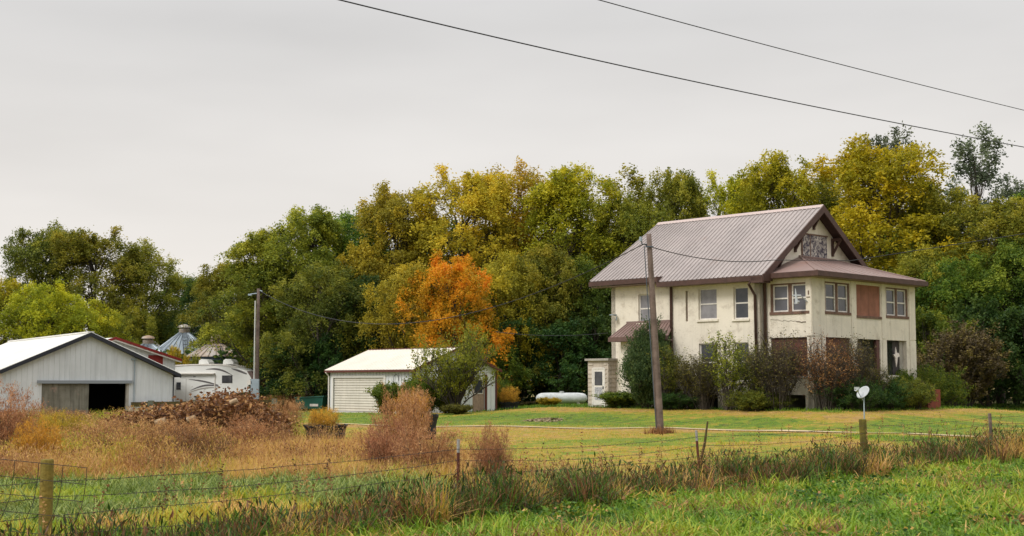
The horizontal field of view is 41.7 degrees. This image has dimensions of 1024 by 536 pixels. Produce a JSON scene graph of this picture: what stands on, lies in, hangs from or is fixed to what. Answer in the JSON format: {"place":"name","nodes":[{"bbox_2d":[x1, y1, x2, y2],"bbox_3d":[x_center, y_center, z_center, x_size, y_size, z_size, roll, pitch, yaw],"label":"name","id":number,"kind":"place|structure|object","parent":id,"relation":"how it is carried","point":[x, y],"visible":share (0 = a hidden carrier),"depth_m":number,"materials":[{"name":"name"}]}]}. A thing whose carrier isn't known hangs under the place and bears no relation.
{"place":"outdoors","nodes":[
{"label":"outdoors","id":0,"kind":"place"},
{"bbox_2d":[0,434,597,535],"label":"rough grass","id":1,"kind":"structure","parent":0,"point":[250,496],"depth_m":26.98,"materials":[{"name":"green plant"}]},
{"bbox_2d":[0,454,667,535],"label":"blue green grass","id":2,"kind":"structure","parent":0,"point":[134,485],"depth_m":27.91,"materials":[{"name":"plant"}]},
{"bbox_2d":[0,0,1023,346],"label":"sky","id":3,"kind":"structure","parent":0,"point":[188,127],"materials":[{"name":"grey"}]},
{"bbox_2d":[80,402,1023,478],"bbox_3d":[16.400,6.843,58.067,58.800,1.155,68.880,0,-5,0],"label":"lawn","id":4,"kind":"structure","parent":0,"point":[681,419],"depth_m":57.89,"materials":[{"name":"green plant"}]},
{"bbox_2d":[363,380,404,413],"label":"shrub","id":5,"kind":"object","parent":4,"relation":"on","point":[377,393],"visible":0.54,"depth_m":77.12,"materials":[{"name":"green plant"}]},
{"bbox_2d":[324,347,501,412],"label":"garage","id":6,"kind":"structure","parent":4,"relation":"on","point":[350,380],"depth_m":83.68,"materials":[{"name":"white metal"}]},
{"bbox_2d":[334,378,382,411],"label":"garage door","id":7,"kind":"structure","parent":6,"relation":"in","point":[349,394],"depth_m":83.72,"materials":[{"name":"white metal"}]},
{"bbox_2d":[406,311,509,413],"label":"tree","id":8,"kind":"object","parent":4,"relation":"on","point":[467,367],"visible":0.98,"depth_m":74.96,"materials":[{"name":"green plant"}]},
{"bbox_2d":[591,390,636,407],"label":"juniper","id":9,"kind":"object","parent":4,"relation":"on","point":[618,398],"visible":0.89,"depth_m":70.86,"materials":[{"name":"green plant"}]},
{"bbox_2d":[615,314,679,407],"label":"juniper","id":10,"kind":"object","parent":4,"relation":"on","point":[636,372],"visible":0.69,"depth_m":69.16,"materials":[{"name":"green plant"}]},
{"bbox_2d":[639,234,663,430],"bbox_3d":[5.603,2.763,53.885,0.926,8.326,0.334,0,-5,6],"label":"utility pole","id":11,"kind":"object","parent":4,"relation":"on","point":[657,391],"visible":0.92,"depth_m":53.80,"materials":[{"name":"wood"}]},
{"bbox_2d":[643,340,692,408],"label":"shrub","id":12,"kind":"object","parent":4,"relation":"on","point":[666,381],"visible":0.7,"depth_m":68.39,"materials":[{"name":"green plant"}]},
{"bbox_2d":[647,391,709,409],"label":"undergrowth bush","id":13,"kind":"object","parent":4,"relation":"on","point":[669,401],"visible":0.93,"depth_m":67.27,"materials":[{"name":"green plant"}]},
{"bbox_2d":[676,353,732,409],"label":"bare lilac","id":14,"kind":"object","parent":4,"relation":"on","point":[704,386],"visible":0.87,"depth_m":66.58,"materials":[{"name":"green plant"}]},
{"bbox_2d":[699,330,758,409],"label":"lilac bush","id":15,"kind":"object","parent":4,"relation":"on","point":[726,364],"visible":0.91,"depth_m":65.57,"materials":[{"name":"green plant"}]},
{"bbox_2d":[732,339,773,409],"bbox_3d":[12.074,5.181,65.174,2.400,3.528,2.557,1,-5,-13],"label":"lilac bush","id":16,"kind":"object","parent":4,"relation":"on","point":[751,381],"visible":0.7,"depth_m":64.98,"materials":[{"name":"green plant"}]},
{"bbox_2d":[720,385,795,410],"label":"undergrowth bush","id":17,"kind":"object","parent":4,"relation":"on","point":[751,400],"visible":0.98,"depth_m":64.09,"materials":[{"name":"green plant"}]},
{"bbox_2d":[739,323,811,410],"bbox_3d":[12.720,4.708,64.487,3.388,4.365,3.633,-2,-5,25],"label":"bare lilac","id":18,"kind":"object","parent":4,"relation":"on","point":[780,370],"visible":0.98,"depth_m":64.12,"materials":[{"name":"brown plant"}]},
{"bbox_2d":[793,325,866,410],"bbox_3d":[15.037,4.761,63.811,3.466,4.130,3.319,3,-6,-33],"label":"bare lilac","id":19,"kind":"object","parent":4,"relation":"on","point":[828,377],"visible":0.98,"depth_m":63.45,"materials":[{"name":"brown plant"}]},
{"bbox_2d":[818,327,880,409],"bbox_3d":[16.241,4.878,64.601,2.987,4.028,3.235,-2,-5,21],"label":"bare lilac","id":20,"kind":"object","parent":4,"relation":"on","point":[862,369],"visible":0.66,"depth_m":64.23,"materials":[{"name":"brown plant"}]},
{"bbox_2d":[811,375,889,411],"bbox_3d":[16.028,5.936,63.781,3.724,1.749,3.768,0,-5,2],"label":"undergrowth bush","id":21,"kind":"object","parent":4,"relation":"on","point":[851,399],"visible":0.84,"depth_m":63.09,"materials":[{"name":"green plant"}]},
{"bbox_2d":[869,375,913,409],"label":"undergrowth bush","id":22,"kind":"object","parent":4,"relation":"on","point":[894,399],"visible":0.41,"depth_m":64.95,"materials":[{"name":"green plant"}]},
{"bbox_2d":[879,375,938,409],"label":"undergrowth bush","id":23,"kind":"object","parent":4,"relation":"on","point":[923,396],"visible":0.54,"depth_m":66.38,"materials":[{"name":"green plant"}]},
{"bbox_2d":[910,353,975,407],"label":"undergrowth bush","id":24,"kind":"object","parent":4,"relation":"on","point":[946,385],"visible":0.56,"depth_m":71.19,"materials":[{"name":"green plant"}]},
{"bbox_2d":[915,301,980,405],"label":"thicket bush","id":25,"kind":"object","parent":4,"relation":"on","point":[925,322],"visible":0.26,"depth_m":85.60,"materials":[{"name":"green plant"}]},
{"bbox_2d":[916,317,1019,407],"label":"brown bush","id":26,"kind":"object","parent":4,"relation":"on","point":[982,362],"visible":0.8,"depth_m":80.67,"materials":[{"name":"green plant"}]},
{"bbox_2d":[990,303,1023,406],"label":"thicket bush","id":27,"kind":"object","parent":4,"relation":"on","point":[1014,348],"visible":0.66,"depth_m":83.96,"materials":[{"name":"green plant"}]},
{"bbox_2d":[88,388,1023,525],"bbox_3d":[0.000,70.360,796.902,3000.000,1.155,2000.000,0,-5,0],"label":"ground","id":28,"kind":"structure","parent":0,"point":[533,402],"depth_m":97.31,"materials":[{"name":"green plant"}]},
{"bbox_2d":[0,373,48,450],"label":"weed clump","id":29,"kind":"object","parent":28,"relation":"on","point":[8,426],"visible":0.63,"depth_m":39.57,"materials":[{"name":"brown plant"}]},
{"bbox_2d":[0,275,49,344],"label":"tree","id":30,"kind":"object","parent":28,"relation":"on","point":[8,287],"visible":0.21,"depth_m":117.42,"materials":[{"name":"green plant"}]},
{"bbox_2d":[5,411,71,462],"bbox_3d":[-12.499,4.646,35.727,1.656,1.666,1.726,4,-6,-40],"label":"weed clump","id":31,"kind":"object","parent":28,"relation":"on","point":[30,440],"visible":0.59,"depth_m":35.49,"materials":[{"name":"orange plant"}]},
{"bbox_2d":[0,217,88,340],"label":"tree","id":32,"kind":"object","parent":28,"relation":"on","point":[34,252],"visible":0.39,"depth_m":138.75,"materials":[{"name":"green plant"}]},
{"bbox_2d":[0,277,112,342],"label":"tree","id":33,"kind":"object","parent":28,"relation":"on","point":[42,304],"visible":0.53,"depth_m":114.32,"materials":[{"name":"green plant"}]},
{"bbox_2d":[18,408,97,438],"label":"weed clump","id":34,"kind":"object","parent":28,"relation":"on","point":[62,420],"visible":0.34,"depth_m":45.65,"materials":[{"name":"yellow plant"}]},
{"bbox_2d":[43,297,136,343],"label":"tree","id":35,"kind":"object","parent":28,"relation":"on","point":[113,320],"visible":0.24,"depth_m":118.45,"materials":[{"name":"green plant"}]},
{"bbox_2d":[0,331,180,417],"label":"barn","id":36,"kind":"structure","parent":28,"relation":"on","point":[89,370],"depth_m":79.28,"materials":[{"name":"grey metal"}]},
{"bbox_2d":[41,384,88,417],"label":"sliding door","id":37,"kind":"structure","parent":36,"relation":"in","point":[73,396],"depth_m":78.22,"materials":[{"name":"grey metal"}]},
{"bbox_2d":[34,225,161,339],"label":"tree","id":38,"kind":"object","parent":28,"relation":"on","point":[82,245],"visible":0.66,"depth_m":136.93,"materials":[{"name":"green plant"}]},
{"bbox_2d":[101,306,162,345],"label":"tree","id":39,"kind":"object","parent":28,"relation":"on","point":[149,327],"visible":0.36,"depth_m":133.48,"materials":[{"name":"green plant"}]},
{"bbox_2d":[106,412,173,453],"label":"weed clump","id":40,"kind":"object","parent":28,"relation":"on","point":[139,433],"visible":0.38,"depth_m":37.44,"materials":[{"name":"brown plant"}]},
{"bbox_2d":[106,337,181,395],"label":"machine shed","id":41,"kind":"structure","parent":28,"relation":"on","point":[166,360],"depth_m":104.41,"materials":[{"name":"white metal"}]},
{"bbox_2d":[103,236,187,343],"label":"tree","id":42,"kind":"object","parent":28,"relation":"on","point":[153,264],"visible":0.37,"depth_m":141.28,"materials":[{"name":"green plant"}]},
{"bbox_2d":[150,411,226,450],"bbox_3d":[-9.533,4.976,39.718,2.166,1.522,2.200,-2,-5,25],"label":"weed clump","id":43,"kind":"object","parent":28,"relation":"on","point":[197,425],"visible":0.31,"depth_m":39.57,"materials":[{"name":"brown plant"}]},
{"bbox_2d":[166,279,226,343],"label":"tree","id":44,"kind":"object","parent":28,"relation":"on","point":[185,300],"visible":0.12,"depth_m":134.64,"materials":[{"name":"green plant"}]},
{"bbox_2d":[96,384,303,437],"bbox_3d":[-11.528,5.458,49.712,8.227,2.322,5.362,0,-5,0],"label":"brush pile","id":45,"kind":"object","parent":28,"relation":"on","point":[217,407],"visible":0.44,"depth_m":48.27,"materials":[{"name":"brown plant"}]},
{"bbox_2d":[175,261,260,359],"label":"tree","id":46,"kind":"object","parent":28,"relation":"on","point":[205,286],"visible":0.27,"depth_m":121.39,"materials":[{"name":"green plant"}]},
{"bbox_2d":[174,359,269,400],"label":"camper trailer","id":47,"kind":"object","parent":28,"relation":"on","point":[204,376],"visible":0.64,"depth_m":109.19,"materials":[{"name":"white paint"}]},
{"bbox_2d":[184,225,310,376],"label":"tree","id":48,"kind":"object","parent":28,"relation":"on","point":[252,246],"visible":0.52,"depth_m":108.42,"materials":[{"name":"green plant"}]},
{"bbox_2d":[221,407,280,447],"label":"weed clump","id":49,"kind":"object","parent":28,"relation":"on","point":[257,431],"visible":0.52,"depth_m":41.58,"materials":[{"name":"brown plant"}]},
{"bbox_2d":[247,289,262,407],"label":"utility pole","id":50,"kind":"object","parent":28,"relation":"on","point":[254,382],"visible":0.81,"depth_m":94.71,"materials":[{"name":"grey wood"}]},
{"bbox_2d":[219,278,319,395],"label":"tree","id":51,"kind":"object","parent":28,"relation":"on","point":[248,328],"visible":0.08,"depth_m":109.99,"materials":[{"name":"green plant"}]},
{"bbox_2d":[243,335,327,397],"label":"thicket bush","id":52,"kind":"object","parent":28,"relation":"on","point":[271,384],"visible":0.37,"depth_m":98.83,"materials":[{"name":"green plant"}]},
{"bbox_2d":[0,405,579,485],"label":"rusty weed field","id":53,"kind":"structure","parent":28,"relation":"on","point":[146,447],"depth_m":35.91,"materials":[{"name":"brown plant"}]},
{"bbox_2d":[239,204,368,394],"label":"tree","id":54,"kind":"object","parent":28,"relation":"on","point":[323,234],"visible":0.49,"depth_m":107.03,"materials":[{"name":"green plant"}]},
{"bbox_2d":[249,259,382,411],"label":"tree","id":55,"kind":"object","parent":28,"relation":"on","point":[303,286],"visible":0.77,"depth_m":97.59,"materials":[{"name":"green plant"}]},
{"bbox_2d":[281,331,372,406],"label":"thicket bush","id":56,"kind":"object","parent":28,"relation":"on","point":[329,348],"visible":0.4,"depth_m":97.21,"materials":[{"name":"green plant"}]},
{"bbox_2d":[278,204,399,323],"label":"tree","id":57,"kind":"object","parent":28,"relation":"on","point":[348,220],"visible":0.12,"depth_m":111.17,"materials":[{"name":"green plant"}]},
{"bbox_2d":[307,272,411,392],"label":"tree","id":58,"kind":"object","parent":28,"relation":"on","point":[349,307],"visible":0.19,"depth_m":98.30,"materials":[{"name":"green plant"}]},
{"bbox_2d":[347,409,419,468],"bbox_3d":[-3.257,4.411,33.814,1.786,1.775,1.691,-5,-7,44],"label":"weed clump","id":59,"kind":"object","parent":28,"relation":"on","point":[377,445],"visible":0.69,"depth_m":33.55,"materials":[{"name":"brown plant"}]},
{"bbox_2d":[334,180,450,345],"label":"tree","id":60,"kind":"object","parent":28,"relation":"on","point":[391,218],"visible":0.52,"depth_m":106.17,"materials":[{"name":"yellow plant"}]},
{"bbox_2d":[369,379,434,448],"bbox_3d":[-3.038,4.289,36.784,1.872,2.558,1.952,0,-5,5],"label":"weed clump","id":61,"kind":"object","parent":28,"relation":"on","point":[410,409],"visible":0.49,"depth_m":36.60,"materials":[{"name":"brown plant"}]},
{"bbox_2d":[353,257,472,350],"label":"tree","id":62,"kind":"object","parent":28,"relation":"on","point":[395,284],"visible":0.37,"depth_m":93.87,"materials":[{"name":"green plant"}]},
{"bbox_2d":[380,418,469,472],"bbox_3d":[-2.066,4.439,32.741,1.949,1.580,1.980,-3,-6,33],"label":"weed clump","id":63,"kind":"object","parent":28,"relation":"on","point":[415,449],"visible":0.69,"depth_m":32.54,"materials":[{"name":"brown plant"}]},
{"bbox_2d":[391,249,516,379],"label":"tree","id":64,"kind":"object","parent":28,"relation":"on","point":[461,278],"visible":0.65,"depth_m":91.73,"materials":[{"name":"orange plant"}]},
{"bbox_2d":[394,163,527,342],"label":"tree","id":65,"kind":"object","parent":28,"relation":"on","point":[477,192],"visible":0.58,"depth_m":105.10,"materials":[{"name":"yellow plant"}]},
{"bbox_2d":[465,420,515,477],"bbox_3d":[-0.562,4.455,32.739,1.345,1.606,1.291,-3,-6,30],"label":"weed clump","id":66,"kind":"object","parent":28,"relation":"on","point":[483,455],"visible":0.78,"depth_m":32.70,"materials":[{"name":"brown plant"}]},
{"bbox_2d":[1,412,1001,534],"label":"weed seed heads","id":67,"kind":"object","parent":28,"relation":"on","point":[335,460],"visible":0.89,"depth_m":24.99,"materials":[{"name":"brown plant"}]},
{"bbox_2d":[460,249,557,406],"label":"tree","id":68,"kind":"object","parent":28,"relation":"on","point":[507,285],"visible":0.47,"depth_m":96.58,"materials":[{"name":"green plant"}]},
{"bbox_2d":[0,417,1023,535],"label":"fence line weeds","id":69,"kind":"object","parent":28,"relation":"on","point":[590,489],"visible":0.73,"depth_m":24.91,"materials":[{"name":"green plant"}]},
{"bbox_2d":[0,413,1023,535],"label":"wire fence","id":70,"kind":"object","parent":28,"relation":"on","point":[46,487],"visible":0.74,"depth_m":20.93,"materials":[{"name":"metal"}]},
{"bbox_2d":[452,155,572,396],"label":"tree","id":71,"kind":"object","parent":28,"relation":"on","point":[521,186],"visible":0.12,"depth_m":109.10,"materials":[{"name":"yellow plant"}]},
{"bbox_2d":[487,344,537,400],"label":"thicket bush","id":72,"kind":"object","parent":28,"relation":"on","point":[511,369],"visible":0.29,"depth_m":93.10,"materials":[{"name":"green plant"}]},
{"bbox_2d":[479,304,556,404],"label":"thicket bush","id":73,"kind":"object","parent":28,"relation":"on","point":[535,333],"visible":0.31,"depth_m":95.60,"materials":[{"name":"green plant"}]},
{"bbox_2d":[487,242,586,403],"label":"tree","id":74,"kind":"object","parent":28,"relation":"on","point":[546,265],"visible":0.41,"depth_m":98.88,"materials":[{"name":"green plant"}]},
{"bbox_2d":[495,161,630,392],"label":"tree","id":75,"kind":"object","parent":28,"relation":"on","point":[566,192],"visible":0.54,"depth_m":104.95,"materials":[{"name":"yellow plant"}]},
{"bbox_2d":[514,316,611,402],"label":"thicket bush","id":76,"kind":"object","parent":28,"relation":"on","point":[568,370],"visible":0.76,"depth_m":95.53,"materials":[{"name":"green plant"}]},
{"bbox_2d":[523,253,610,393],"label":"tree","id":77,"kind":"object","parent":28,"relation":"on","point":[586,266],"visible":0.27,"depth_m":99.45,"materials":[{"name":"green plant"}]},
{"bbox_2d":[543,302,611,401],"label":"thicket bush","id":78,"kind":"object","parent":28,"relation":"on","point":[602,322],"visible":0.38,"depth_m":97.03,"materials":[{"name":"green plant"}]},
{"bbox_2d":[162,452,1018,535],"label":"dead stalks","id":79,"kind":"object","parent":28,"relation":"on","point":[649,516],"visible":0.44,"depth_m":21.42,"materials":[{"name":"brown plant"}]},
{"bbox_2d":[589,163,652,260],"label":"poplar tree","id":80,"kind":"object","parent":28,"relation":"on","point":[639,182],"visible":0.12,"depth_m":112.12,"materials":[{"name":"green plant"}]},
{"bbox_2d":[583,189,675,347],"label":"tree","id":81,"kind":"object","parent":28,"relation":"on","point":[625,222],"visible":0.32,"depth_m":103.63,"materials":[{"name":"green plant"}]},
{"bbox_2d":[620,166,710,253],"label":"tree","id":82,"kind":"object","parent":28,"relation":"on","point":[678,196],"visible":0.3,"depth_m":105.86,"materials":[{"name":"green plant"}]},
{"bbox_2d":[690,168,767,216],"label":"tree","id":83,"kind":"object","parent":28,"relation":"on","point":[720,193],"visible":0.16,"depth_m":108.12,"materials":[{"name":"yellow plant"}]},
{"bbox_2d":[589,204,940,409],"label":"farmhouse","id":84,"kind":"object","parent":28,"relation":"on","point":[697,299],"visible":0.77,"depth_m":69.57,"materials":[{"name":"paint"}]},
{"bbox_2d":[585,358,617,406],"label":"entry shed","id":85,"kind":"structure","parent":84,"relation":"attached to","point":[601,375],"depth_m":73.73,"materials":[{"name":"white"}]},
{"bbox_2d":[696,288,718,321],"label":"window","id":86,"kind":"structure","parent":84,"relation":"in","point":[708,297],"depth_m":69.17,"materials":[{"name":"white glass"}]},
{"bbox_2d":[769,282,808,314],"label":"window","id":87,"kind":"structure","parent":84,"relation":"in","point":[782,300],"depth_m":66.16,"materials":[{"name":"grey glass"}]},
{"bbox_2d":[803,234,826,257],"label":"boarded window","id":88,"kind":"structure","parent":84,"relation":"in","point":[818,243],"depth_m":70.51,"materials":[{"name":"grey wood"}]},
{"bbox_2d":[825,281,850,315],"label":"window","id":89,"kind":"structure","parent":84,"relation":"in","point":[836,294],"depth_m":66.79,"materials":[{"name":"grey glass"}]},
{"bbox_2d":[856,284,881,318],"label":"boarded window","id":90,"kind":"structure","parent":84,"relation":"in","point":[867,297],"depth_m":68.81,"materials":[{"name":"brown wood"}]},
{"bbox_2d":[886,287,908,318],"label":"window","id":91,"kind":"structure","parent":84,"relation":"in","point":[896,298],"depth_m":70.79,"materials":[{"name":"grey glass"}]},
{"bbox_2d":[727,149,823,213],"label":"tree","id":92,"kind":"object","parent":28,"relation":"on","point":[779,184],"visible":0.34,"depth_m":104.06,"materials":[{"name":"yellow plant"}]},
{"bbox_2d":[796,164,882,264],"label":"tree","id":93,"kind":"object","parent":28,"relation":"on","point":[827,200],"visible":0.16,"depth_m":106.32,"materials":[{"name":"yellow plant"}]},
{"bbox_2d":[843,120,919,263],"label":"poplar tree","id":94,"kind":"object","parent":28,"relation":"on","point":[885,139],"visible":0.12,"depth_m":125.35,"materials":[{"name":"green plant"}]},
{"bbox_2d":[804,132,989,303],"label":"tree","id":95,"kind":"object","parent":28,"relation":"on","point":[856,170],"visible":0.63,"depth_m":97.66,"materials":[{"name":"yellow plant"}]},
{"bbox_2d":[882,240,968,373],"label":"tree","id":96,"kind":"object","parent":28,"relation":"on","point":[926,258],"visible":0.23,"depth_m":91.24,"materials":[{"name":"green plant"}]},
{"bbox_2d":[865,180,996,307],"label":"tree","id":97,"kind":"object","parent":28,"relation":"on","point":[944,205],"visible":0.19,"depth_m":97.57,"materials":[{"name":"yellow plant"}]},
{"bbox_2d":[915,250,1023,401],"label":"tree","id":98,"kind":"object","parent":28,"relation":"on","point":[946,292],"visible":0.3,"depth_m":88.80,"materials":[{"name":"green plant"}]},
{"bbox_2d":[931,193,1023,403],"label":"tree","id":99,"kind":"object","parent":28,"relation":"on","point":[1005,218],"visible":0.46,"depth_m":93.26,"materials":[{"name":"green plant"}]},
{"bbox_2d":[942,121,1016,399],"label":"poplar tree","id":100,"kind":"object","parent":28,"relation":"on","point":[977,174],"visible":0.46,"depth_m":118.47,"materials":[{"name":"green plant"}]},
{"bbox_2d":[940,234,1023,404],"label":"tree","id":101,"kind":"object","parent":28,"relation":"on","point":[1008,250],"visible":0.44,"depth_m":88.85,"materials":[{"name":"green plant"}]},
{"bbox_2d":[940,293,1023,406],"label":"thicket bush","id":102,"kind":"object","parent":28,"relation":"on","point":[988,310],"visible":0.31,"depth_m":85.64,"materials":[{"name":"green plant"}]},
{"bbox_2d":[199,447,1023,535],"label":"verge grass","id":103,"kind":"structure","parent":0,"point":[844,519],"depth_m":23.57,"materials":[{"name":"green plant"}]},
{"bbox_2d":[339,0,1022,146],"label":"overhead wire","id":104,"kind":"object","parent":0,"point":[653,72],"visible":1,"depth_m":37.45,"materials":[{"name":"black metal"}]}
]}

